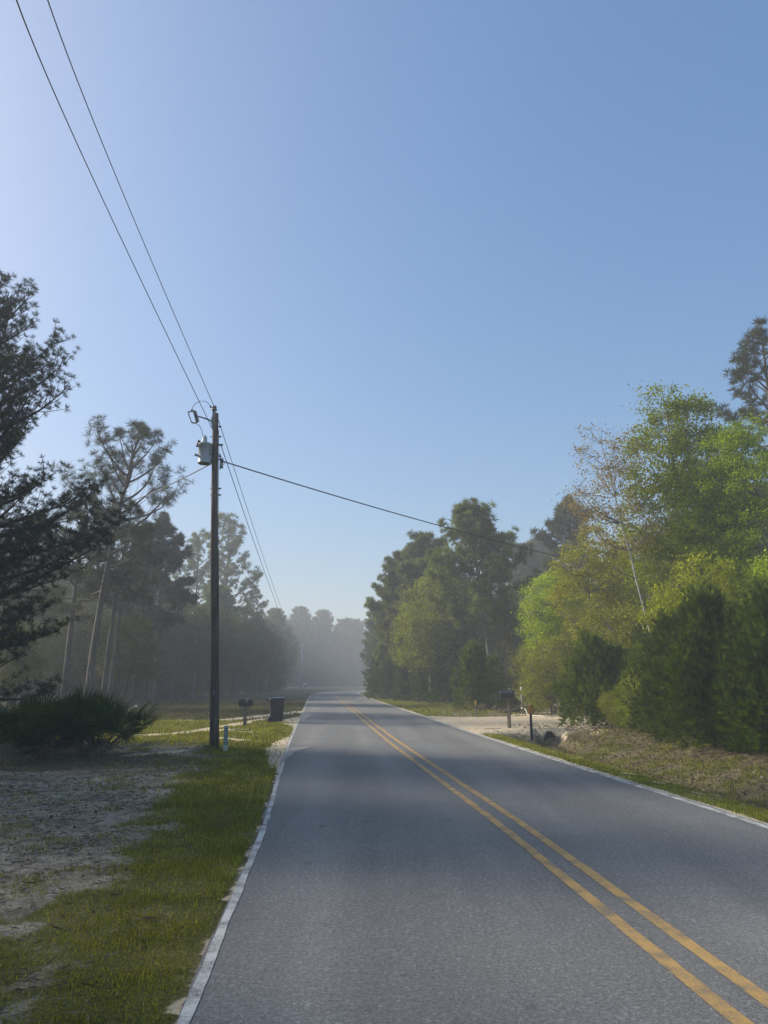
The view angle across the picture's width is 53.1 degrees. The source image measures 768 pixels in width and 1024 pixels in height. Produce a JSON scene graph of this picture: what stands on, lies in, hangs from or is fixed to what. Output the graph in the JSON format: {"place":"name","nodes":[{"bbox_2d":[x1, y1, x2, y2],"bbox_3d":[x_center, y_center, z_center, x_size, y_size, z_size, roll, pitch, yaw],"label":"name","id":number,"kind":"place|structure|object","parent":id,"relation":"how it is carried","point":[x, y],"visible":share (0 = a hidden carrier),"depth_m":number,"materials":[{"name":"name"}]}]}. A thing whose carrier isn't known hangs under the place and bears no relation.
{"place":"outdoors","nodes":[
{"label":"outdoors","id":0,"kind":"place"},
{"bbox_2d":[0,699,306,721],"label":"grass field","id":1,"kind":"structure","parent":0,"point":[224,704],"depth_m":45.96,"materials":[{"name":"green plant"}]},
{"bbox_2d":[0,685,767,1023],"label":"ground","id":2,"kind":"structure","parent":0,"point":[492,723],"depth_m":8.04,"materials":[{"name":"green plant"}]},
{"bbox_2d":[0,623,56,707],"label":"young oak","id":3,"kind":"object","parent":2,"relation":"on","point":[35,662],"visible":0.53,"depth_m":38.99,"materials":[{"name":"green plant"}]},
{"bbox_2d":[0,706,69,764],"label":"saw palmetto","id":4,"kind":"object","parent":2,"relation":"on","point":[23,735],"visible":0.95,"depth_m":15.68,"materials":[{"name":"green plant"}]},
{"bbox_2d":[0,517,72,707],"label":"longleaf pine","id":5,"kind":"object","parent":2,"relation":"on","point":[34,590],"visible":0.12,"depth_m":47.31,"materials":[{"name":"green plant"}]},
{"bbox_2d":[4,612,83,705],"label":"young oak","id":6,"kind":"object","parent":2,"relation":"on","point":[55,667],"visible":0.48,"depth_m":51.30,"materials":[{"name":"green plant"}]},
{"bbox_2d":[0,686,110,759],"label":"saw palmetto","id":7,"kind":"object","parent":2,"relation":"on","point":[46,710],"visible":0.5,"depth_m":16.60,"materials":[{"name":"green plant"}]},
{"bbox_2d":[32,586,102,699],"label":"tree","id":8,"kind":"object","parent":2,"relation":"on","point":[54,611],"visible":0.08,"depth_m":61.04,"materials":[{"name":"green plant"}]},
{"bbox_2d":[0,268,149,704],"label":"sand pine","id":9,"kind":"object","parent":2,"relation":"on","point":[12,435],"visible":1,"depth_m":19.89,"materials":[{"name":"green plant"}]},
{"bbox_2d":[28,490,133,700],"bbox_3d":[-16.194,4.590,40.412,6.569,11.924,5.357,-11,-16,40],"label":"longleaf pine","id":10,"kind":"object","parent":2,"relation":"on","point":[77,577],"visible":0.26,"depth_m":40.47,"materials":[{"name":"green plant"}]},
{"bbox_2d":[44,602,121,696],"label":"young oak","id":11,"kind":"object","parent":2,"relation":"on","point":[78,625],"visible":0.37,"depth_m":56.42,"materials":[{"name":"green plant"}]},
{"bbox_2d":[29,681,162,757],"bbox_3d":[-6.554,4.832,17.559,3.051,1.930,2.894,3,-13,-13],"label":"saw palmetto","id":12,"kind":"object","parent":2,"relation":"on","point":[118,717],"visible":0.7,"depth_m":17.14,"materials":[{"name":"green plant"}]},
{"bbox_2d":[72,596,120,694],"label":"tree","id":13,"kind":"object","parent":2,"relation":"on","point":[94,606],"visible":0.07,"depth_m":65.08,"materials":[{"name":"green plant"}]},
{"bbox_2d":[48,414,194,697],"bbox_3d":[-12.626,2.355,37.200,6.229,14.956,6.972,0,-12,0],"label":"longleaf pine","id":14,"kind":"object","parent":2,"relation":"on","point":[143,433],"visible":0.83,"depth_m":37.55,"materials":[{"name":"green plant"}]},
{"bbox_2d":[75,612,171,704],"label":"young oak","id":15,"kind":"object","parent":2,"relation":"on","point":[131,668],"visible":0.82,"depth_m":45.99,"materials":[{"name":"green plant"}]},
{"bbox_2d":[83,495,168,701],"bbox_3d":[-14.482,5.081,43.033,4.962,12.132,4.946,0,-12,0],"label":"longleaf pine","id":16,"kind":"object","parent":2,"relation":"on","point":[150,559],"visible":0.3,"depth_m":42.97,"materials":[{"name":"green plant"}]},
{"bbox_2d":[98,526,163,701],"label":"longleaf pine","id":17,"kind":"object","parent":2,"relation":"on","point":[126,586],"visible":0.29,"depth_m":44.98,"materials":[{"name":"green plant"}]},
{"bbox_2d":[108,537,164,701],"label":"slash pine","id":18,"kind":"object","parent":2,"relation":"on","point":[124,609],"visible":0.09,"depth_m":61.99,"materials":[{"name":"green plant"}]},
{"bbox_2d":[0,718,296,1023],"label":"grass","id":19,"kind":"object","parent":2,"relation":"on","point":[268,729],"depth_m":7.92,"materials":[{"name":"green plant"}]},
{"bbox_2d":[119,600,183,699],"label":"tree","id":20,"kind":"object","parent":2,"relation":"on","point":[169,647],"visible":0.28,"depth_m":68.87,"materials":[{"name":"green plant"}]},
{"bbox_2d":[122,510,199,703],"bbox_3d":[-16.904,7.011,57.956,5.736,14.784,5.524,-11,-17,41],"label":"slash pine","id":21,"kind":"object","parent":2,"relation":"on","point":[175,590],"visible":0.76,"depth_m":57.58,"materials":[{"name":"green plant"}]},
{"bbox_2d":[159,600,207,697],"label":"tree","id":22,"kind":"object","parent":2,"relation":"on","point":[172,678],"visible":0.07,"depth_m":74.32,"materials":[{"name":"green plant"}]},
{"bbox_2d":[167,628,209,696],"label":"tree","id":23,"kind":"object","parent":2,"relation":"on","point":[198,684],"visible":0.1,"depth_m":77.43,"materials":[{"name":"green plant"}]},
{"bbox_2d":[170,530,219,611],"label":"slash pine","id":24,"kind":"object","parent":2,"relation":"on","point":[197,544],"visible":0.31,"depth_m":104.25,"materials":[{"name":"green plant"}]},
{"bbox_2d":[165,603,230,698],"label":"tree","id":25,"kind":"object","parent":2,"relation":"on","point":[194,652],"visible":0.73,"depth_m":72.24,"materials":[{"name":"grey plant"}]},
{"bbox_2d":[187,401,225,747],"bbox_3d":[-4.624,1.391,19.540,1.248,8.981,0.374,0,-12,0],"label":"utility pole","id":26,"kind":"object","parent":2,"relation":"on","point":[208,454],"visible":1,"depth_m":19.61,"materials":[{"name":"brown wood"}]},
{"bbox_2d":[16,0,211,427],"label":"power line","id":27,"kind":"object","parent":26,"relation":"attached to","point":[94,181],"visible":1,"depth_m":13.80,"materials":[{"name":"metal"}]},
{"bbox_2d":[47,0,213,404],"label":"power line","id":28,"kind":"object","parent":26,"relation":"attached to","point":[114,172],"visible":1,"depth_m":13.55,"materials":[{"name":"metal"}]},
{"bbox_2d":[221,461,559,556],"bbox_3d":[1.553,0.326,26.878,0.385,0.435,18.048,-11,-16,40],"label":"service cable","id":29,"kind":"object","parent":26,"relation":"attached to","point":[373,506],"visible":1,"depth_m":24.76,"materials":[{"name":"metal"}]},
{"bbox_2d":[189,601,246,679],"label":"tree","id":30,"kind":"object","parent":2,"relation":"on","point":[228,626],"visible":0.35,"depth_m":76.20,"materials":[{"name":"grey plant"}]},
{"bbox_2d":[198,584,240,617],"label":"slash pine","id":31,"kind":"object","parent":2,"relation":"on","point":[224,592],"visible":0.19,"depth_m":91.09,"materials":[{"name":"green plant"}]},
{"bbox_2d":[194,512,263,693],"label":"slash pine","id":32,"kind":"object","parent":2,"relation":"on","point":[231,546],"visible":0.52,"depth_m":100.67,"materials":[{"name":"green plant"}]},
{"bbox_2d":[219,627,259,695],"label":"tree","id":33,"kind":"object","parent":2,"relation":"on","point":[231,679],"visible":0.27,"depth_m":85.59,"materials":[{"name":"green plant"}]},
{"bbox_2d":[219,609,267,696],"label":"tree","id":34,"kind":"object","parent":2,"relation":"on","point":[249,644],"visible":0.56,"depth_m":80.62,"materials":[{"name":"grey plant"}]},
{"bbox_2d":[238,699,252,724],"bbox_3d":[-5.274,7.658,29.223,0.516,1.082,0.240,1,-12,-3],"label":"mailbox","id":35,"kind":"object","parent":2,"relation":"on","point":[245,704],"visible":0.98,"depth_m":29.19,"materials":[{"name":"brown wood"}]},
{"bbox_2d":[241,589,268,622],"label":"slash pine","id":36,"kind":"object","parent":2,"relation":"on","point":[264,603],"visible":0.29,"depth_m":111.12,"materials":[{"name":"green plant"}]},
{"bbox_2d":[231,608,282,695],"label":"tree","id":37,"kind":"object","parent":2,"relation":"on","point":[267,645],"visible":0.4,"depth_m":90.44,"materials":[{"name":"green plant"}]},
{"bbox_2d":[247,618,284,693],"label":"tree","id":38,"kind":"object","parent":2,"relation":"on","point":[262,673],"visible":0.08,"depth_m":102.19,"materials":[{"name":"green plant"}]},
{"bbox_2d":[266,697,285,721],"bbox_3d":[-4.433,8.087,31.387,0.797,1.014,0.740,1,-12,-7],"label":"trash bin","id":39,"kind":"object","parent":2,"relation":"on","point":[276,708],"visible":0.97,"depth_m":31.11,"materials":[{"name":"grey plastic"}]},
{"bbox_2d":[261,622,291,692],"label":"tree","id":40,"kind":"object","parent":2,"relation":"on","point":[280,662],"visible":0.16,"depth_m":106.25,"materials":[{"name":"green plant"}]},
{"bbox_2d":[265,607,293,651],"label":"slash pine","id":41,"kind":"object","parent":2,"relation":"on","point":[274,614],"visible":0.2,"depth_m":149.35,"materials":[{"name":"green plant"}]},
{"bbox_2d":[277,621,301,688],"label":"tree","id":42,"kind":"object","parent":2,"relation":"on","point":[287,635],"visible":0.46,"depth_m":146.86,"materials":[{"name":"green plant"}]},
{"bbox_2d":[283,613,313,686],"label":"tree","id":43,"kind":"object","parent":2,"relation":"on","point":[296,629],"visible":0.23,"depth_m":209.65,"materials":[{"name":"green plant"}]},
{"bbox_2d":[286,605,317,662],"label":"slash pine","id":44,"kind":"object","parent":2,"relation":"on","point":[304,618],"visible":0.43,"depth_m":214.69,"materials":[{"name":"green plant"}]},
{"bbox_2d":[301,620,327,665],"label":"tree","id":45,"kind":"object","parent":2,"relation":"on","point":[315,650],"visible":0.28,"depth_m":218.03,"materials":[{"name":"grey plant"}]},
{"bbox_2d":[304,654,333,686],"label":"brush shrub","id":46,"kind":"object","parent":2,"relation":"on","point":[318,662],"visible":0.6,"depth_m":213.84,"materials":[{"name":"green plant"}]},
{"bbox_2d":[308,609,339,686],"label":"slash pine","id":47,"kind":"object","parent":2,"relation":"on","point":[326,619],"visible":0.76,"depth_m":221.93,"materials":[{"name":"green plant"}]},
{"bbox_2d":[334,618,359,662],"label":"slash pine","id":48,"kind":"object","parent":2,"relation":"on","point":[342,623],"visible":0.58,"depth_m":230.88,"materials":[{"name":"green plant"}]},
{"bbox_2d":[337,617,364,660],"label":"slash pine","id":49,"kind":"object","parent":2,"relation":"on","point":[356,633],"visible":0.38,"depth_m":232.49,"materials":[{"name":"green plant"}]},
{"bbox_2d":[359,609,375,659],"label":"loblolly pine","id":50,"kind":"object","parent":2,"relation":"on","point":[369,623],"visible":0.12,"depth_m":100.44,"materials":[{"name":"green plant"}]},
{"bbox_2d":[360,631,379,674],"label":"tree","id":51,"kind":"object","parent":2,"relation":"on","point":[369,649],"visible":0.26,"depth_m":89.83,"materials":[{"name":"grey plant"}]},
{"bbox_2d":[361,655,396,698],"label":"red cedar","id":52,"kind":"object","parent":2,"relation":"on","point":[371,686],"visible":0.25,"depth_m":71.83,"materials":[{"name":"green plant"}]},
{"bbox_2d":[363,585,401,698],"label":"loblolly pine","id":53,"kind":"object","parent":2,"relation":"on","point":[379,650],"visible":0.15,"depth_m":70.61,"materials":[{"name":"green plant"}]},
{"bbox_2d":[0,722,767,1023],"bbox_3d":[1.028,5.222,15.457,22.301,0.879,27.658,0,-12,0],"label":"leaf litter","id":54,"kind":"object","parent":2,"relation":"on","point":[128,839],"visible":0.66,"depth_m":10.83,"materials":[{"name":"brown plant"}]},
{"bbox_2d":[373,646,408,699],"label":"red cedar","id":55,"kind":"object","parent":2,"relation":"on","point":[387,683],"visible":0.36,"depth_m":67.92,"materials":[{"name":"green plant"}]},
{"bbox_2d":[370,549,427,697],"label":"loblolly pine","id":56,"kind":"object","parent":2,"relation":"on","point":[391,582],"visible":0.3,"depth_m":66.46,"materials":[{"name":"green plant"}]},
{"bbox_2d":[391,651,421,700],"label":"red cedar","id":57,"kind":"object","parent":2,"relation":"on","point":[402,686],"visible":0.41,"depth_m":62.97,"materials":[{"name":"green plant"}]},
{"bbox_2d":[378,567,467,703],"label":"sweetgum tree","id":58,"kind":"object","parent":2,"relation":"on","point":[409,620],"visible":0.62,"depth_m":55.72,"materials":[{"name":"green plant"}]},
{"bbox_2d":[408,663,442,701],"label":"red cedar","id":59,"kind":"object","parent":2,"relation":"on","point":[418,689],"visible":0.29,"depth_m":59.08,"materials":[{"name":"green plant"}]},
{"bbox_2d":[388,529,465,700],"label":"loblolly pine","id":60,"kind":"object","parent":2,"relation":"on","point":[413,565],"visible":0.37,"depth_m":61.91,"materials":[{"name":"green plant"}]},
{"bbox_2d":[422,646,462,702],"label":"red cedar","id":61,"kind":"object","parent":2,"relation":"on","point":[441,690],"visible":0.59,"depth_m":55.13,"materials":[{"name":"green plant"}]},
{"bbox_2d":[423,580,498,694],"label":"brush tree","id":62,"kind":"object","parent":2,"relation":"on","point":[470,634],"visible":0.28,"depth_m":55.58,"materials":[{"name":"green plant"}]},
{"bbox_2d":[448,637,506,709],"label":"red cedar","id":63,"kind":"object","parent":2,"relation":"on","point":[473,664],"visible":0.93,"depth_m":42.73,"materials":[{"name":"green plant"}]},
{"bbox_2d":[420,496,544,664],"bbox_3d":[5.713,5.610,49.794,7.983,13.624,6.972,8,-15,-32],"label":"loblolly pine","id":64,"kind":"object","parent":2,"relation":"on","point":[493,564],"visible":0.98,"depth_m":49.37,"materials":[{"name":"green plant"}]},
{"bbox_2d":[471,693,496,708],"bbox_3d":[5.794,10.316,41.688,2.153,1.098,1.924,0,-12,0],"label":"saw palmetto","id":65,"kind":"object","parent":2,"relation":"on","point":[485,701],"visible":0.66,"depth_m":41.42,"materials":[{"name":"green plant"}]},
{"bbox_2d":[479,652,511,705],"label":"red cedar","id":66,"kind":"object","parent":2,"relation":"on","point":[497,669],"visible":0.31,"depth_m":45.67,"materials":[{"name":"green plant"}]},
{"bbox_2d":[474,586,537,694],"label":"brush tree","id":67,"kind":"object","parent":2,"relation":"on","point":[493,645],"visible":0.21,"depth_m":54.35,"materials":[{"name":"green plant"}]},
{"bbox_2d":[498,690,514,727],"bbox_3d":[4.383,7.062,27.418,0.577,1.344,0.226,-7,-14,28],"label":"mailbox","id":68,"kind":"object","parent":2,"relation":"on","point":[508,695],"visible":0.99,"depth_m":27.39,"materials":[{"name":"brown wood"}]},
{"bbox_2d":[489,691,527,711],"bbox_3d":[6.308,9.752,39.207,2.107,1.345,2.441,-6,-14,26],"label":"bush","id":69,"kind":"object","parent":2,"relation":"on","point":[501,703],"visible":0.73,"depth_m":38.98,"materials":[{"name":"green plant"}]},
{"bbox_2d":[497,539,544,604],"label":"loblolly pine","id":70,"kind":"object","parent":2,"relation":"on","point":[523,571],"visible":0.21,"depth_m":87.76,"materials":[{"name":"green plant"}]},
{"bbox_2d":[495,599,548,701],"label":"brush tree","id":71,"kind":"object","parent":2,"relation":"on","point":[510,641],"visible":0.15,"depth_m":48.88,"materials":[{"name":"green plant"}]},
{"bbox_2d":[506,641,552,706],"bbox_3d":[8.296,9.084,43.092,3.297,3.929,3.862,3,-13,-13],"label":"wax myrtle","id":72,"kind":"object","parent":2,"relation":"on","point":[517,662],"visible":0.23,"depth_m":42.76,"materials":[{"name":"green plant"}]},
{"bbox_2d":[512,629,577,714],"bbox_3d":[7.936,7.523,36.126,4.065,4.136,3.470,11,-17,-41],"label":"wax myrtle","id":73,"kind":"object","parent":2,"relation":"on","point":[530,680],"visible":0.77,"depth_m":35.93,"materials":[{"name":"green plant"}]},
{"bbox_2d":[534,622,577,703],"bbox_3d":[9.181,7.546,37.277,4.471,4.549,3.817,-10,-16,39],"label":"wax myrtle","id":74,"kind":"object","parent":2,"relation":"on","point":[567,675],"visible":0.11,"depth_m":37.38,"materials":[{"name":"green plant"}]},
{"bbox_2d":[510,566,603,708],"bbox_3d":[9.211,6.454,39.698,5.386,7.663,3.913,0,-12,0],"label":"sweetgum tree","id":75,"kind":"object","parent":2,"relation":"on","point":[548,623],"visible":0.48,"depth_m":39.49,"materials":[{"name":"green plant"}]},
{"bbox_2d":[529,494,601,608],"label":"loblolly pine","id":76,"kind":"object","parent":2,"relation":"on","point":[560,525],"visible":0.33,"depth_m":62.01,"materials":[{"name":"green plant"}]},
{"bbox_2d":[375,698,767,822],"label":"grass right verge","id":77,"kind":"object","parent":2,"relation":"on","point":[429,711],"depth_m":16.94,"materials":[{"name":"green plant"}]},
{"bbox_2d":[546,625,629,726],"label":"red cedar","id":78,"kind":"object","parent":2,"relation":"on","point":[588,650],"visible":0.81,"depth_m":27.28,"materials":[{"name":"green plant"}]},
{"bbox_2d":[540,518,656,713],"bbox_3d":[9.635,4.452,33.425,5.513,8.997,4.634,0,-12,0],"label":"red maple","id":79,"kind":"object","parent":2,"relation":"on","point":[593,565],"visible":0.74,"depth_m":33.77,"materials":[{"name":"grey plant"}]},
{"bbox_2d":[576,638,630,725],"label":"red cedar","id":80,"kind":"object","parent":2,"relation":"on","point":[617,653],"visible":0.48,"depth_m":26.95,"materials":[{"name":"green plant"}]},
{"bbox_2d":[596,687,624,728],"bbox_3d":[7.665,6.569,25.605,1.382,1.406,1.180,-5,-13,22],"label":"wax myrtle","id":81,"kind":"object","parent":2,"relation":"on","point":[603,697],"visible":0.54,"depth_m":25.61,"materials":[{"name":"green plant"}]},
{"bbox_2d":[551,419,675,630],"bbox_3d":[8.165,1.946,27.181,4.033,11.070,3.008,0,-12,0],"label":"birch tree","id":82,"kind":"object","parent":2,"relation":"on","point":[607,513],"visible":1,"depth_m":27.59,"materials":[{"name":"yellow-brown leaf"},{"name":"grey bark"},{"name":"pale bark"}]},
{"bbox_2d":[571,593,657,654],"bbox_3d":[10.070,5.807,30.594,5.081,5.169,4.338,10,-16,-39],"label":"wax myrtle","id":83,"kind":"object","parent":2,"relation":"on","point":[630,620],"visible":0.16,"depth_m":30.57,"materials":[{"name":"green plant"}]},
{"bbox_2d":[586,583,652,651],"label":"sweetgum tree","id":84,"kind":"object","parent":2,"relation":"on","point":[633,603],"visible":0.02,"depth_m":35.63,"materials":[{"name":"green plant"}]},
{"bbox_2d":[606,663,650,729],"bbox_3d":[7.925,5.758,23.899,2.236,2.274,1.909,-7,-14,30],"label":"wax myrtle","id":85,"kind":"object","parent":2,"relation":"on","point":[625,707],"visible":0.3,"depth_m":23.86,"materials":[{"name":"green plant"}]},
{"bbox_2d":[612,614,652,686],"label":"red cedar","id":86,"kind":"object","parent":2,"relation":"on","point":[639,632],"visible":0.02,"depth_m":27.74,"materials":[{"name":"green plant"}]},
{"bbox_2d":[595,519,683,637],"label":"red maple","id":87,"kind":"object","parent":2,"relation":"on","point":[643,594],"visible":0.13,"depth_m":35.90,"materials":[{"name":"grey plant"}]},
{"bbox_2d":[613,633,674,729],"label":"red cedar","id":88,"kind":"object","parent":2,"relation":"on","point":[636,655],"visible":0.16,"depth_m":24.40,"materials":[{"name":"green plant"}]},
{"bbox_2d":[620,608,707,736],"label":"red cedar","id":89,"kind":"object","parent":2,"relation":"on","point":[666,623],"visible":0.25,"depth_m":21.89,"materials":[{"name":"green plant"}]},
{"bbox_2d":[601,380,767,603],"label":"tulip tree","id":90,"kind":"object","parent":2,"relation":"on","point":[681,446],"visible":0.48,"depth_m":28.58,"materials":[{"name":"green plant"}]},
{"bbox_2d":[627,544,748,632],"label":"sweetgum tree","id":91,"kind":"object","parent":2,"relation":"on","point":[721,572],"visible":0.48,"depth_m":23.69,"materials":[{"name":"green plant"}]},
{"bbox_2d":[643,579,767,749],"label":"red cedar","id":92,"kind":"object","parent":2,"relation":"on","point":[700,615],"visible":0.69,"depth_m":18.89,"materials":[{"name":"green plant"}]},
{"bbox_2d":[661,406,767,615],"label":"tulip tree","id":93,"kind":"object","parent":2,"relation":"on","point":[733,470],"visible":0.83,"depth_m":26.50,"materials":[{"name":"green plant"}]},
{"bbox_2d":[674,600,767,750],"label":"red cedar","id":94,"kind":"object","parent":2,"relation":"on","point":[730,615],"visible":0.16,"depth_m":18.23,"materials":[{"name":"green plant"}]},
{"bbox_2d":[695,574,767,753],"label":"red cedar","id":95,"kind":"object","parent":2,"relation":"on","point":[753,664],"visible":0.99,"depth_m":17.09,"materials":[{"name":"green plant"}]},
{"bbox_2d":[710,315,767,571],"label":"longleaf pine","id":96,"kind":"object","parent":2,"relation":"on","point":[738,375],"visible":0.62,"depth_m":34.85,"materials":[{"name":"green plant"}]},
{"bbox_2d":[732,547,767,607],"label":"sweetgum tree","id":97,"kind":"object","parent":2,"relation":"on","point":[752,574],"visible":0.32,"depth_m":23.80,"materials":[{"name":"green plant"}]},
{"bbox_2d":[0,0,767,633],"label":"sky","id":98,"kind":"structure","parent":0,"point":[400,251],"materials":[{"name":"blue"}]},
{"bbox_2d":[176,690,767,1023],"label":"road","id":99,"kind":"structure","parent":0,"point":[386,882],"depth_m":6.08,"materials":[{"name":"grey asphalt"}]},
{"bbox_2d":[177,691,327,1023],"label":"road marking white edge line","id":100,"kind":"object","parent":99,"relation":"on","point":[192,1000],"visible":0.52,"depth_m":5.21,"materials":[{"name":"paint"}]},
{"bbox_2d":[334,691,753,1023],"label":"road marking yellow line","id":101,"kind":"object","parent":99,"relation":"on","point":[719,1004],"visible":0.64,"depth_m":5.31,"materials":[{"name":"paint"}]},
{"bbox_2d":[337,690,767,1007],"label":"road marking yellow line","id":102,"kind":"object","parent":99,"relation":"on","point":[747,986],"visible":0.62,"depth_m":5.72,"materials":[{"name":"paint"}]},
{"bbox_2d":[357,692,767,828],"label":"road marking white edge line","id":103,"kind":"object","parent":99,"relation":"on","point":[718,811],"visible":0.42,"depth_m":12.62,"materials":[{"name":"paint"}]},
{"bbox_2d":[408,696,767,809],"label":"dry grass bank","id":104,"kind":"structure","parent":0,"point":[638,763],"depth_m":19.02,"materials":[{"name":"plant"}]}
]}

